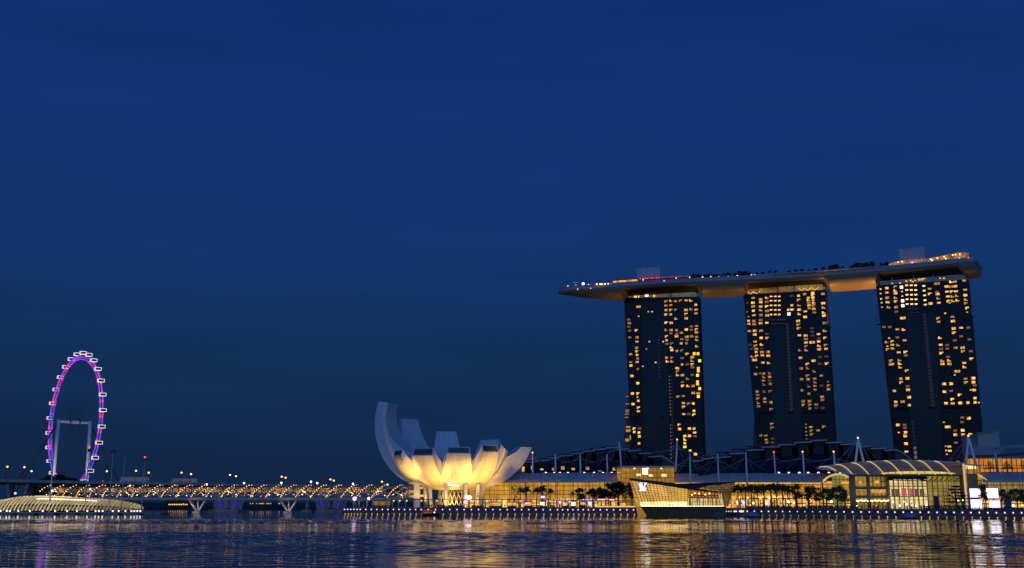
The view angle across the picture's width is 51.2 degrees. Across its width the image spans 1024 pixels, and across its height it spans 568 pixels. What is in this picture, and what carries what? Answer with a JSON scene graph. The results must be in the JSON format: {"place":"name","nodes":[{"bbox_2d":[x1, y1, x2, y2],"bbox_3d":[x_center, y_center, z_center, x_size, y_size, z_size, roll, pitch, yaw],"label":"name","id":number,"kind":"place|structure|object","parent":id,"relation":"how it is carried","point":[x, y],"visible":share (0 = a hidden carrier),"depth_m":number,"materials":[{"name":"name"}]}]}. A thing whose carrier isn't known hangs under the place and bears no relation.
{"place":"outdoors","nodes":[
{"label":"outdoors","id":0,"kind":"place"},
{"bbox_2d":[33,506,115,511],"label":"grove bank","id":1,"kind":"structure","parent":0,"point":[69,510],"depth_m":743.52,"materials":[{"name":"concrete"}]},
{"bbox_2d":[32,477,52,505],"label":"grove tree","id":2,"kind":"object","parent":1,"relation":"on","point":[36,492],"visible":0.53,"depth_m":752.86,"materials":[{"name":"green plant"}]},
{"bbox_2d":[47,474,68,505],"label":"grove tree","id":3,"kind":"object","parent":1,"relation":"on","point":[59,477],"visible":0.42,"depth_m":754.95,"materials":[{"name":"green plant"}]},
{"bbox_2d":[62,478,81,505],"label":"grove tree","id":4,"kind":"object","parent":1,"relation":"on","point":[74,479],"visible":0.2,"depth_m":755.21,"materials":[{"name":"green plant"}]},
{"bbox_2d":[1,500,436,511],"bbox_3d":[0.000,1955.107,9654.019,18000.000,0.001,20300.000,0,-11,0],"label":"water","id":5,"kind":"structure","parent":0,"point":[206,510],"depth_m":910.81,"materials":[{"name":"liquid"}]},
{"bbox_2d":[0,479,407,511],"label":"road bridge","id":6,"kind":"structure","parent":5,"relation":"in","point":[237,505],"depth_m":705.02,"materials":[{"name":"concrete"}]},
{"bbox_2d":[120,477,149,481],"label":"bus","id":7,"kind":"object","parent":6,"relation":"on","point":[131,479],"visible":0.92,"depth_m":708.15,"materials":[{"name":"paint"}]},
{"bbox_2d":[172,478,198,482],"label":"bus","id":8,"kind":"object","parent":6,"relation":"on","point":[192,480],"visible":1,"depth_m":708.02,"materials":[{"name":"paint"}]},
{"bbox_2d":[17,502,436,508],"bbox_3d":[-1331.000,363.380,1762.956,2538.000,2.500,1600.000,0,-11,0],"label":"shore","id":9,"kind":"structure","parent":0,"point":[207,505],"depth_m":1182.05,"materials":[{"name":"grey concrete"}]},
{"bbox_2d":[5,351,127,504],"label":"observation wheel","id":10,"kind":"object","parent":9,"relation":"on","point":[79,421],"visible":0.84,"depth_m":1153.19,"materials":[{"name":"metal"}]},
{"bbox_2d":[166,501,191,506],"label":"building","id":11,"kind":"structure","parent":9,"relation":"on","point":[176,504],"depth_m":990.34,"materials":[{"name":"grey"}]},
{"bbox_2d":[394,485,413,498],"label":"slatted pavilion","id":12,"kind":"structure","parent":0,"point":[406,490],"depth_m":622.06,"materials":[{"name":"metal"}]},
{"bbox_2d":[0,512,1023,567],"bbox_3d":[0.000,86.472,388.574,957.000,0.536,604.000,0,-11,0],"label":"water","id":13,"kind":"structure","parent":0,"point":[269,540],"depth_m":206.95,"materials":[{"name":"blue liquid"}]},
{"bbox_2d":[48,447,54,511],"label":"mast","id":14,"kind":"object","parent":13,"relation":"on","point":[51,481],"visible":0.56,"depth_m":593.57,"materials":[{"name":"grey metal"}]},
{"bbox_2d":[0,496,173,513],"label":"ribbed pavilion","id":15,"kind":"structure","parent":13,"relation":"on","point":[7,504],"depth_m":592.33,"materials":[{"name":"brown"}]},
{"bbox_2d":[84,447,90,511],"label":"mast","id":16,"kind":"object","parent":13,"relation":"on","point":[89,449],"visible":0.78,"depth_m":594.22,"materials":[{"name":"metal"}]},
{"bbox_2d":[108,450,115,511],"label":"mast","id":17,"kind":"object","parent":13,"relation":"on","point":[112,451],"visible":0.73,"depth_m":594.36,"materials":[{"name":"metal"}]},
{"bbox_2d":[121,459,124,511],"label":"mast","id":18,"kind":"object","parent":13,"relation":"on","point":[122,486],"visible":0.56,"depth_m":593.08,"materials":[{"name":"metal"}]},
{"bbox_2d":[141,456,145,511],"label":"mast","id":19,"kind":"object","parent":13,"relation":"on","point":[144,460],"visible":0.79,"depth_m":593.60,"materials":[{"name":"metal"}]},
{"bbox_2d":[40,484,410,513],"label":"helix footbridge","id":20,"kind":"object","parent":13,"relation":"in","point":[61,489],"visible":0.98,"depth_m":628.55,"materials":[{"name":"metal"}]},
{"bbox_2d":[422,510,438,514],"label":"river boat","id":21,"kind":"object","parent":13,"relation":"on","point":[433,512],"visible":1,"depth_m":546.20,"materials":[{"name":"red"}]},
{"bbox_2d":[746,511,760,516],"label":"covered float","id":22,"kind":"object","parent":13,"relation":"on","point":[753,514],"visible":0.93,"depth_m":497.25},
{"bbox_2d":[901,512,916,518],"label":"covered float","id":23,"kind":"object","parent":13,"relation":"on","point":[908,515],"visible":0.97,"depth_m":458.01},
{"bbox_2d":[521,446,688,473],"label":"convention hall","id":24,"kind":"structure","parent":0,"point":[647,459],"depth_m":683.55,"materials":[{"name":"black glass"}]},
{"bbox_2d":[344,508,1023,518],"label":"quay wall","id":25,"kind":"structure","parent":0,"point":[999,514],"depth_m":528.90,"materials":[{"name":"concrete"}]},
{"bbox_2d":[350,505,982,509],"bbox_3d":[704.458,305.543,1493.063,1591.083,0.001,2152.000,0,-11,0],"label":"promenade","id":26,"kind":"structure","parent":25,"relation":"on","point":[590,507],"depth_m":600.00,"materials":[{"name":"grey concrete"}]},
{"bbox_2d":[350,500,390,507],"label":"pavilion","id":27,"kind":"structure","parent":26,"relation":"on","point":[380,502],"depth_m":594.70,"materials":[{"name":"concrete"}]},
{"bbox_2d":[372,505,390,507],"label":"hedge","id":28,"kind":"object","parent":26,"relation":"on","point":[383,506],"visible":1,"depth_m":584.71,"materials":[{"name":"green plant"}]},
{"bbox_2d":[438,505,463,507],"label":"hedge","id":29,"kind":"object","parent":26,"relation":"on","point":[455,506],"visible":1,"depth_m":582.52,"materials":[{"name":"green plant"}]},
{"bbox_2d":[375,401,531,506],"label":"lotus museum","id":30,"kind":"structure","parent":26,"relation":"on","point":[447,466],"depth_m":612.38,"materials":[{"name":"white concrete"}]},
{"bbox_2d":[489,502,500,507],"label":"kiosk","id":31,"kind":"object","parent":26,"relation":"on","point":[494,504],"visible":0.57,"depth_m":593.33,"materials":[{"name":"brown metal"}]},
{"bbox_2d":[507,502,516,507],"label":"kiosk","id":32,"kind":"object","parent":26,"relation":"on","point":[511,504],"visible":1,"depth_m":592.79,"materials":[{"name":"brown metal"}]},
{"bbox_2d":[390,499,634,507],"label":"covered walkway","id":33,"kind":"structure","parent":26,"relation":"on","point":[502,500],"depth_m":583.17,"materials":[{"name":"concrete"}]},
{"bbox_2d":[508,485,520,501],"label":"palm","id":34,"kind":"object","parent":26,"relation":"on","point":[514,489],"visible":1,"depth_m":596.48,"materials":[{"name":"green plant"}]},
{"bbox_2d":[515,486,525,507],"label":"palm","id":35,"kind":"object","parent":26,"relation":"on","point":[520,488],"visible":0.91,"depth_m":599.67,"materials":[{"name":"green plant"}]},
{"bbox_2d":[520,486,531,500],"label":"palm","id":36,"kind":"object","parent":26,"relation":"on","point":[526,489],"visible":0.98,"depth_m":596.77,"materials":[{"name":"green plant"}]},
{"bbox_2d":[523,501,532,507],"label":"kiosk","id":37,"kind":"object","parent":26,"relation":"on","point":[528,504],"visible":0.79,"depth_m":591.90,"materials":[{"name":"brown metal"}]},
{"bbox_2d":[534,485,547,500],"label":"palm","id":38,"kind":"object","parent":26,"relation":"on","point":[542,489],"visible":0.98,"depth_m":595.06,"materials":[{"name":"green plant"}]},
{"bbox_2d":[469,472,617,506],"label":"shopping mall","id":39,"kind":"structure","parent":26,"relation":"on","point":[561,485],"depth_m":625.71,"materials":[{"name":"yellow glass"}]},
{"bbox_2d":[535,454,574,473],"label":"roof mast","id":40,"kind":"object","parent":39,"relation":"on","point":[555,462],"visible":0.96,"depth_m":636.36,"materials":[{"name":"white metal"}]},
{"bbox_2d":[585,454,626,473],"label":"roof mast","id":41,"kind":"object","parent":39,"relation":"on","point":[607,457],"visible":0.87,"depth_m":629.58,"materials":[{"name":"white metal"}]},
{"bbox_2d":[593,441,645,465],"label":"roof mast","id":42,"kind":"object","parent":39,"relation":"on","point":[619,453],"visible":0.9,"depth_m":630.10,"materials":[{"name":"grey metal"}]},
{"bbox_2d":[568,487,586,504],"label":"broad tree","id":43,"kind":"object","parent":26,"relation":"on","point":[580,496],"visible":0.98,"depth_m":588.51,"materials":[{"name":"green plant"}]},
{"bbox_2d":[585,487,596,507],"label":"broad tree","id":44,"kind":"object","parent":26,"relation":"on","point":[592,491],"visible":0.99,"depth_m":588.49,"materials":[{"name":"green plant"}]},
{"bbox_2d":[595,487,608,505],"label":"broad tree","id":45,"kind":"object","parent":26,"relation":"on","point":[599,491],"visible":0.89,"depth_m":584.84,"materials":[{"name":"green plant"}]},
{"bbox_2d":[600,482,621,505],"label":"broad tree","id":46,"kind":"object","parent":26,"relation":"on","point":[610,494],"visible":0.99,"depth_m":582.18,"materials":[{"name":"green plant"}]},
{"bbox_2d":[595,506,635,507],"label":"bench wall","id":47,"kind":"structure","parent":26,"relation":"on","point":[615,507],"depth_m":568.51,"materials":[{"name":"concrete"}]},
{"bbox_2d":[606,480,629,504],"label":"broad tree","id":48,"kind":"object","parent":26,"relation":"on","point":[620,485],"visible":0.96,"depth_m":583.88,"materials":[{"name":"green plant"}]},
{"bbox_2d":[626,482,633,505],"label":"broad tree","id":49,"kind":"object","parent":26,"relation":"on","point":[630,492],"visible":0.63,"depth_m":590.00,"materials":[{"name":"green plant"}]},
{"bbox_2d":[614,466,676,505],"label":"entrance hall","id":50,"kind":"structure","parent":26,"relation":"on","point":[654,473],"depth_m":596.53,"materials":[{"name":"yellow glass"}]},
{"bbox_2d":[623,292,705,465],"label":"hotel tower","id":51,"kind":"structure","parent":26,"relation":"on","point":[665,396],"depth_m":957.67,"materials":[{"name":"black glass"}]},
{"bbox_2d":[627,311,696,454],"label":"lit windows","id":52,"kind":"structure","parent":51,"relation":"in","point":[632,393],"depth_m":954.36,"materials":[{"name":"yellow glass"}]},
{"bbox_2d":[629,478,735,515],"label":"crystal pavilion","id":53,"kind":"structure","parent":26,"relation":"on","point":[657,498],"depth_m":545.86,"materials":[{"name":"beige glass"}]},
{"bbox_2d":[639,483,646,490],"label":"emblem sign","id":54,"kind":"object","parent":53,"relation":"attached to","point":[642,486],"visible":1,"depth_m":545.44,"materials":[{"name":"white plastic"}]},
{"bbox_2d":[640,501,686,505],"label":"show windows","id":55,"kind":"structure","parent":53,"relation":"in","point":[680,502],"depth_m":544.58,"materials":[{"name":"yellow glass"}]},
{"bbox_2d":[729,484,743,506],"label":"palm","id":56,"kind":"object","parent":26,"relation":"on","point":[737,487],"visible":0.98,"depth_m":549.20,"materials":[{"name":"green plant"}]},
{"bbox_2d":[736,484,748,506],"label":"palm","id":57,"kind":"object","parent":26,"relation":"on","point":[743,486],"visible":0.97,"depth_m":548.35,"materials":[{"name":"green plant"}]},
{"bbox_2d":[744,484,753,505],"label":"palm","id":58,"kind":"object","parent":26,"relation":"on","point":[749,487],"visible":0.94,"depth_m":546.19,"materials":[{"name":"green plant"}]},
{"bbox_2d":[748,484,765,507],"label":"palm","id":59,"kind":"object","parent":26,"relation":"on","point":[755,487],"visible":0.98,"depth_m":541.71,"materials":[{"name":"green plant"}]},
{"bbox_2d":[675,473,849,507],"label":"shopping mall","id":60,"kind":"structure","parent":26,"relation":"on","point":[806,479],"depth_m":568.23,"materials":[{"name":"yellow glass"}]},
{"bbox_2d":[643,439,702,471],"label":"roof mast","id":61,"kind":"object","parent":60,"relation":"on","point":[676,446],"visible":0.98,"depth_m":613.83,"materials":[{"name":"grey metal"}]},
{"bbox_2d":[676,453,707,482],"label":"roof mast","id":62,"kind":"object","parent":60,"relation":"on","point":[690,458],"visible":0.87,"depth_m":592.61,"materials":[{"name":"white metal"}]},
{"bbox_2d":[693,454,737,481],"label":"roof mast","id":63,"kind":"object","parent":60,"relation":"on","point":[717,467],"visible":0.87,"depth_m":582.47,"materials":[{"name":"white metal"}]},
{"bbox_2d":[720,453,764,484],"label":"roof mast","id":64,"kind":"object","parent":60,"relation":"on","point":[745,456],"visible":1,"depth_m":572.18,"materials":[{"name":"white metal"}]},
{"bbox_2d":[750,451,792,473],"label":"roof mast","id":65,"kind":"object","parent":60,"relation":"on","point":[774,462],"visible":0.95,"depth_m":576.24,"materials":[{"name":"white metal"}]},
{"bbox_2d":[776,451,821,473],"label":"roof mast","id":66,"kind":"object","parent":60,"relation":"on","point":[802,455],"visible":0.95,"depth_m":565.88,"materials":[{"name":"white metal"}]},
{"bbox_2d":[754,484,771,507],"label":"palm","id":67,"kind":"object","parent":26,"relation":"on","point":[762,486],"visible":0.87,"depth_m":542.17,"materials":[{"name":"green plant"}]},
{"bbox_2d":[761,484,777,505],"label":"palm","id":68,"kind":"object","parent":26,"relation":"on","point":[771,487],"visible":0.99,"depth_m":538.15,"materials":[{"name":"green plant"}]},
{"bbox_2d":[746,506,804,508],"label":"hedge","id":69,"kind":"object","parent":26,"relation":"on","point":[789,507],"visible":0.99,"depth_m":521.09,"materials":[{"name":"green plant"}]},
{"bbox_2d":[764,482,786,505],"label":"palm","id":70,"kind":"object","parent":26,"relation":"on","point":[775,486],"visible":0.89,"depth_m":537.59,"materials":[{"name":"green plant"}]},
{"bbox_2d":[739,497,819,507],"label":"shop canopy","id":71,"kind":"object","parent":26,"relation":"on","point":[774,500],"visible":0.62,"depth_m":557.45,"materials":[{"name":"brown metal"}]},
{"bbox_2d":[771,484,788,505],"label":"palm","id":72,"kind":"object","parent":26,"relation":"on","point":[780,487],"visible":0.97,"depth_m":532.86,"materials":[{"name":"green plant"}]},
{"bbox_2d":[744,283,836,450],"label":"hotel tower","id":73,"kind":"structure","parent":26,"relation":"on","point":[789,348],"depth_m":923.20,"materials":[{"name":"black glass"}]},
{"bbox_2d":[746,295,829,445],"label":"lit windows","id":74,"kind":"structure","parent":73,"relation":"in","point":[800,368],"depth_m":918.47,"materials":[{"name":"yellow glass"}]},
{"bbox_2d":[785,483,802,505],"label":"broad tree","id":75,"kind":"object","parent":26,"relation":"on","point":[797,494],"visible":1,"depth_m":528.78,"materials":[{"name":"green plant"}]},
{"bbox_2d":[801,485,814,504],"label":"broad tree","id":76,"kind":"object","parent":26,"relation":"on","point":[808,495],"visible":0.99,"depth_m":526.82,"materials":[{"name":"green plant"}]},
{"bbox_2d":[808,487,823,504],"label":"broad tree","id":77,"kind":"object","parent":26,"relation":"on","point":[812,491],"visible":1,"depth_m":523.24,"materials":[{"name":"green plant"}]},
{"bbox_2d":[818,487,832,507],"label":"broad tree","id":78,"kind":"object","parent":26,"relation":"on","point":[824,491],"visible":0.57,"depth_m":520.72,"materials":[{"name":"green plant"}]},
{"bbox_2d":[805,505,853,508],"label":"hedge","id":79,"kind":"object","parent":26,"relation":"on","point":[830,507],"visible":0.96,"depth_m":506.09,"materials":[{"name":"green plant"}]},
{"bbox_2d":[821,473,848,507],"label":"entrance arch","id":80,"kind":"structure","parent":26,"relation":"on","point":[838,479],"depth_m":540.17,"materials":[{"name":"grey"}]},
{"bbox_2d":[825,486,845,507],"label":"broad tree","id":81,"kind":"object","parent":26,"relation":"on","point":[832,491],"visible":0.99,"depth_m":512.86,"materials":[{"name":"green plant"}]},
{"bbox_2d":[838,489,850,504],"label":"broad tree","id":82,"kind":"object","parent":26,"relation":"on","point":[844,497],"visible":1,"depth_m":511.70,"materials":[{"name":"green plant"}]},
{"bbox_2d":[728,506,1023,509],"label":"quay railing","id":83,"kind":"object","parent":26,"relation":"on","point":[919,508],"visible":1,"depth_m":474.87,"materials":[{"name":"metal"}]},
{"bbox_2d":[869,499,888,508],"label":"light string","id":84,"kind":"object","parent":26,"relation":"on","point":[878,501],"visible":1,"depth_m":523.33,"materials":[{"name":"metal"}]},
{"bbox_2d":[816,460,968,508],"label":"event hall","id":85,"kind":"structure","parent":26,"relation":"on","point":[872,481],"depth_m":524.89,"materials":[{"name":"yellow glass"}]},
{"bbox_2d":[805,451,848,473],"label":"roof mast","id":86,"kind":"object","parent":85,"relation":"on","point":[833,455],"visible":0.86,"depth_m":554.75,"materials":[{"name":"white metal"}]},
{"bbox_2d":[835,437,870,463],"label":"twin leg mast","id":87,"kind":"object","parent":85,"relation":"on","point":[858,441],"visible":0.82,"depth_m":555.87,"materials":[{"name":"white paint"}]},
{"bbox_2d":[949,435,990,464],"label":"twin leg mast","id":88,"kind":"object","parent":85,"relation":"on","point":[969,442],"visible":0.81,"depth_m":528.47,"materials":[{"name":"white paint"}]},
{"bbox_2d":[876,274,982,478],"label":"hotel tower","id":89,"kind":"structure","parent":26,"relation":"on","point":[928,338],"depth_m":872.12,"materials":[{"name":"black glass"}]},
{"bbox_2d":[558,247,981,335],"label":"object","id":90,"kind":"structure","parent":89,"relation":"on","point":[916,262],"depth_m":926.71,"materials":[{"name":"metal"}]},
{"bbox_2d":[880,278,979,461],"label":"lit windows","id":91,"kind":"structure","parent":89,"relation":"in","point":[967,402],"depth_m":866.41,"materials":[{"name":"yellow glass"}]},
{"bbox_2d":[934,496,938,505],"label":"pylon","id":92,"kind":"object","parent":26,"relation":"on","point":[936,501],"visible":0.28,"depth_m":481.81,"materials":[{"name":"concrete"}]},
{"bbox_2d":[923,505,970,509],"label":"hedge","id":93,"kind":"object","parent":26,"relation":"on","point":[954,506],"visible":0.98,"depth_m":472.35,"materials":[{"name":"green plant"}]},
{"bbox_2d":[942,485,969,508],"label":"broad tree","id":94,"kind":"object","parent":26,"relation":"on","point":[958,498],"visible":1,"depth_m":478.52,"materials":[{"name":"green plant"}]},
{"bbox_2d":[947,464,983,507],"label":"corner pavilion","id":95,"kind":"structure","parent":26,"relation":"on","point":[969,471],"depth_m":501.67,"materials":[{"name":"grey metal"}]},
{"bbox_2d":[970,499,982,508],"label":"screen","id":96,"kind":"object","parent":26,"relation":"on","point":[976,502],"visible":0.91,"depth_m":494.37,"materials":[{"name":"grey plastic"}]},
{"bbox_2d":[977,483,987,505],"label":"broad tree","id":97,"kind":"object","parent":26,"relation":"on","point":[983,494],"visible":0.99,"depth_m":475.50,"materials":[{"name":"green plant"}]},
{"bbox_2d":[989,500,1000,508],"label":"screen","id":98,"kind":"object","parent":26,"relation":"on","point":[994,503],"visible":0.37,"depth_m":498.16,"materials":[{"name":"grey"}]},
{"bbox_2d":[976,472,1023,508],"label":"shopping mall","id":99,"kind":"structure","parent":26,"relation":"on","point":[1006,481],"depth_m":501.57,"materials":[{"name":"yellow glass"}]},
{"bbox_2d":[985,488,998,498],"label":"screen","id":100,"kind":"object","parent":99,"relation":"attached to","point":[992,493],"visible":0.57,"depth_m":499.31,"materials":[{"name":"white"}]},
{"bbox_2d":[983,508,1023,509],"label":"hedge","id":101,"kind":"object","parent":26,"relation":"on","point":[1002,508],"visible":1,"depth_m":460.14,"materials":[{"name":"green plant"}]},
{"bbox_2d":[997,489,1011,506],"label":"broad tree","id":102,"kind":"object","parent":26,"relation":"on","point":[1001,492],"visible":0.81,"depth_m":469.34,"materials":[{"name":"green plant"}]},
{"bbox_2d":[1003,489,1013,501],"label":"broad tree","id":103,"kind":"object","parent":26,"relation":"on","point":[1009,491],"visible":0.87,"depth_m":468.73,"materials":[{"name":"green plant"}]},
{"bbox_2d":[1004,498,1013,509],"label":"pylon","id":104,"kind":"object","parent":26,"relation":"on","point":[1008,502],"visible":1,"depth_m":457.74,"materials":[{"name":"concrete"}]},
{"bbox_2d":[1011,488,1023,506],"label":"broad tree","id":105,"kind":"object","parent":26,"relation":"on","point":[1016,492],"visible":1,"depth_m":465.94,"materials":[{"name":"green plant"}]},
{"bbox_2d":[682,439,916,478],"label":"convention hall","id":106,"kind":"structure","parent":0,"point":[815,450],"depth_m":633.30,"materials":[{"name":"black glass"}]},
{"bbox_2d":[969,488,981,497],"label":"screen","id":107,"kind":"object","parent":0,"point":[974,493],"visible":0.74,"depth_m":495.56,"materials":[{"name":"white"}]},
{"bbox_2d":[962,430,1000,504],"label":"block","id":108,"kind":"structure","parent":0,"point":[986,439],"depth_m":694.12,"materials":[{"name":"concrete"}]},
{"bbox_2d":[941,444,1023,480],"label":"terrace gallery","id":109,"kind":"object","parent":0,"point":[982,453],"visible":0.57,"depth_m":532.82,"materials":[{"name":"brown"}]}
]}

